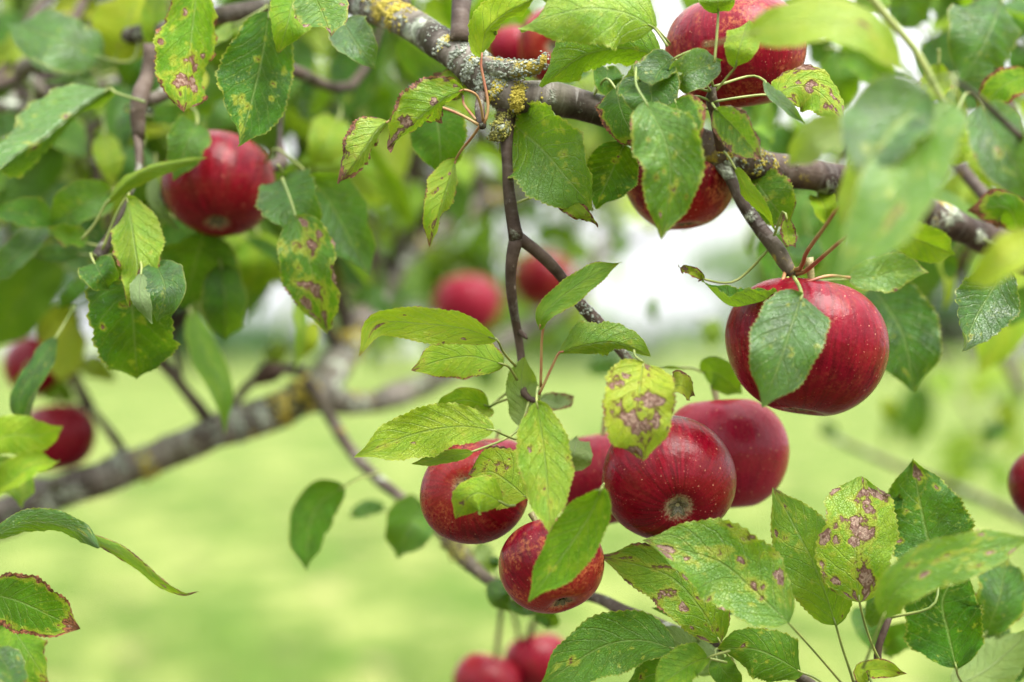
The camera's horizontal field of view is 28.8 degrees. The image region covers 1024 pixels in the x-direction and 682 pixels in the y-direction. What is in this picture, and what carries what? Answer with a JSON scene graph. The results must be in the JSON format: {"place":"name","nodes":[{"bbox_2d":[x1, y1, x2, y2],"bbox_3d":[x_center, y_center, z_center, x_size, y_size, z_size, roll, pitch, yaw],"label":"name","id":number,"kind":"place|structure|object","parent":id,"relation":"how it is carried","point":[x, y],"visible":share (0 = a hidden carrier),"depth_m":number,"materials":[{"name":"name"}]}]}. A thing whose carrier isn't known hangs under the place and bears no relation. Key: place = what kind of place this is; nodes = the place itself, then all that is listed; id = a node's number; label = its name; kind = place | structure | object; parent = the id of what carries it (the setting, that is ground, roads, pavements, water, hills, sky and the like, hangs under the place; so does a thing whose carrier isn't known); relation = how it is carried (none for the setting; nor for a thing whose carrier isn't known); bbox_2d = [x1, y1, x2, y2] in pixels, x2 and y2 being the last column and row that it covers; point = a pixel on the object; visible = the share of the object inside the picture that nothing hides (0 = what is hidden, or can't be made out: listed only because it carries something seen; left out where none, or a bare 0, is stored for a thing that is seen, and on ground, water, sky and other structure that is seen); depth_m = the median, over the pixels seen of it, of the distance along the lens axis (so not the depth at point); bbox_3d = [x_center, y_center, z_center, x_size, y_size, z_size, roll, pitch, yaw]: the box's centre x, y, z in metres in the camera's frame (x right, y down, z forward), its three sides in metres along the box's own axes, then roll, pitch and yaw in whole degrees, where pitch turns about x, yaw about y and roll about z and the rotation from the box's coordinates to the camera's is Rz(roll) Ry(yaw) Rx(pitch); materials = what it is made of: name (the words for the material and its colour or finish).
{"place":"outdoors","nodes":[
{"label":"outdoors","id":0,"kind":"place"},
{"bbox_2d":[0,0,1020,346],"label":"sky","id":1,"kind":"structure","parent":0,"point":[649,266],"materials":[{"name":"white"}]},
{"bbox_2d":[0,347,1023,681],"bbox_3d":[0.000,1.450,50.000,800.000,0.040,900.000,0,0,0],"label":"lawn","id":2,"kind":"structure","parent":0,"point":[146,409],"depth_m":14.43,"materials":[{"name":"green plant"}]},
{"bbox_2d":[0,224,88,336],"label":"tree","id":3,"kind":"object","parent":2,"relation":"on","point":[71,277],"visible":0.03,"depth_m":89.65,"materials":[{"name":"green plant"}]},
{"bbox_2d":[166,306,286,370],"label":"bush","id":4,"kind":"object","parent":2,"relation":"on","point":[233,347],"visible":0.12,"depth_m":96.33,"materials":[{"name":"green plant"}]},
{"bbox_2d":[240,309,328,365],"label":"bush","id":5,"kind":"object","parent":2,"relation":"on","point":[289,338],"visible":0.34,"depth_m":110.54,"materials":[{"name":"green plant"}]},
{"bbox_2d":[373,208,504,369],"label":"tree","id":6,"kind":"object","parent":2,"relation":"on","point":[409,292],"visible":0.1,"depth_m":98.34,"materials":[{"name":"green plant"}]},
{"bbox_2d":[487,275,628,368],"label":"bush","id":7,"kind":"object","parent":2,"relation":"on","point":[563,329],"visible":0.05,"depth_m":100.85,"materials":[{"name":"green plant"}]},
{"bbox_2d":[504,312,727,367],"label":"bush","id":8,"kind":"object","parent":2,"relation":"on","point":[677,333],"visible":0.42,"depth_m":109.57,"materials":[{"name":"green plant"}]},
{"bbox_2d":[674,237,867,318],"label":"tree","id":9,"kind":"object","parent":2,"relation":"on","point":[745,263],"visible":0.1,"depth_m":98.14,"materials":[{"name":"green plant"}]},
{"bbox_2d":[934,294,975,358],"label":"bush","id":10,"kind":"object","parent":2,"relation":"on","point":[952,342],"visible":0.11,"depth_m":98.77,"materials":[{"name":"green plant"}]},
{"bbox_2d":[928,276,1012,362],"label":"tree","id":11,"kind":"object","parent":2,"relation":"on","point":[949,307],"visible":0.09,"depth_m":96.11,"materials":[{"name":"green plant"}]},
{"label":"soil","id":12,"kind":"structure","parent":2,"relation":"on","visible":0},
{"bbox_2d":[0,0,1023,681],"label":"apple tree","id":13,"kind":"object","parent":12,"relation":"on","point":[108,108],"visible":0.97,"depth_m":1.00,"materials":[{"name":"green plant"}]},
{"bbox_2d":[3,337,69,396],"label":"apple","id":14,"kind":"object","parent":13,"relation":"attached to","point":[18,356],"visible":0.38,"depth_m":1.40,"materials":[{"name":"red food"}]},
{"bbox_2d":[30,396,96,470],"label":"apple","id":15,"kind":"object","parent":13,"relation":"attached to","point":[72,446],"visible":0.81,"depth_m":1.36,"materials":[{"name":"red food"}]},
{"bbox_2d":[161,130,275,236],"bbox_3d":[-0.166,-0.092,1.122,0.064,0.063,0.063,-3,-33,0],"label":"apple","id":16,"kind":"object","parent":13,"relation":"attached to","point":[215,192],"visible":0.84,"depth_m":1.10,"materials":[{"name":"red food"}]},
{"bbox_2d":[433,268,500,328],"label":"apple","id":17,"kind":"object","parent":13,"relation":"attached to","point":[478,297],"visible":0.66,"depth_m":1.83,"materials":[{"name":"red food"}]},
{"bbox_2d":[420,440,527,543],"bbox_3d":[-0.019,0.075,0.985,0.051,0.052,0.049,0,0,40],"label":"apple","id":18,"kind":"object","parent":13,"relation":"attached to","point":[440,483],"visible":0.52,"depth_m":0.97,"materials":[{"name":"red food"}]},
{"bbox_2d":[452,647,521,681],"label":"apple","id":19,"kind":"object","parent":13,"relation":"attached to","point":[478,667],"visible":1,"depth_m":1.28,"materials":[{"name":"red food"}]},
{"bbox_2d":[482,429,516,449],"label":"apple","id":20,"kind":"object","parent":13,"relation":"attached to","point":[509,443],"visible":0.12,"depth_m":1.05,"materials":[{"name":"red food"}]},
{"bbox_2d":[488,21,521,59],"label":"apple","id":21,"kind":"object","parent":13,"relation":"attached to","point":[504,44],"visible":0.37,"depth_m":1.23,"materials":[{"name":"red food"}]},
{"bbox_2d":[504,625,562,681],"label":"apple","id":22,"kind":"object","parent":13,"relation":"attached to","point":[530,659],"visible":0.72,"depth_m":1.30,"materials":[{"name":"red food"}]},
{"bbox_2d":[518,8,555,79],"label":"apple","id":23,"kind":"object","parent":13,"relation":"attached to","point":[531,44],"visible":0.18,"depth_m":1.16,"materials":[{"name":"red food"}]},
{"bbox_2d":[516,252,573,306],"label":"apple","id":24,"kind":"object","parent":13,"relation":"attached to","point":[536,281],"visible":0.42,"depth_m":1.93,"materials":[{"name":"red food"}]},
{"bbox_2d":[499,511,603,613],"bbox_3d":[0.018,0.105,0.962,0.053,0.050,0.053,9,-40,-36],"label":"apple","id":25,"kind":"object","parent":13,"relation":"attached to","point":[522,549],"visible":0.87,"depth_m":0.94,"materials":[{"name":"red food"}]},
{"bbox_2d":[562,416,617,523],"bbox_3d":[0.050,0.069,1.070,0.061,0.058,0.058,-6,0,3],"label":"apple","id":26,"kind":"object","parent":13,"relation":"attached to","point":[588,479],"visible":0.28,"depth_m":1.04,"materials":[{"name":"red food"}]},
{"bbox_2d":[602,415,735,537],"bbox_3d":[0.076,0.066,0.989,0.066,0.066,0.065,-28,26,7],"label":"apple","id":27,"kind":"object","parent":13,"relation":"attached to","point":[684,471],"visible":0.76,"depth_m":0.96,"materials":[{"name":"red food"}]},
{"bbox_2d":[627,148,732,229],"bbox_3d":[0.087,-0.088,1.031,0.059,0.058,0.059,-6,-6,4],"label":"apple","id":28,"kind":"object","parent":13,"relation":"attached to","point":[712,198],"visible":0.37,"depth_m":1.01,"materials":[{"name":"red food"}]},
{"bbox_2d":[674,385,789,507],"bbox_3d":[0.112,0.055,1.052,0.068,0.067,0.068,-6,-6,1],"label":"apple","id":29,"kind":"object","parent":13,"relation":"attached to","point":[752,435],"visible":0.62,"depth_m":1.03,"materials":[{"name":"red food"}]},
{"bbox_2d":[665,0,806,107],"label":"apple","id":30,"kind":"object","parent":13,"relation":"attached to","point":[692,26],"visible":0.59,"depth_m":0.97,"materials":[{"name":"red food"}]},
{"bbox_2d":[725,257,888,415],"bbox_3d":[0.146,-0.003,0.985,0.081,0.077,0.078,9,-6,-24],"label":"apple","id":31,"kind":"object","parent":13,"relation":"hanging from","point":[847,371],"visible":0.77,"depth_m":0.96,"materials":[{"name":"red food"}]},
{"bbox_2d":[1007,454,1023,513],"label":"apple","id":32,"kind":"object","parent":13,"relation":"attached to","point":[1015,483],"visible":1,"depth_m":1.07,"materials":[{"name":"red food"}]}
]}

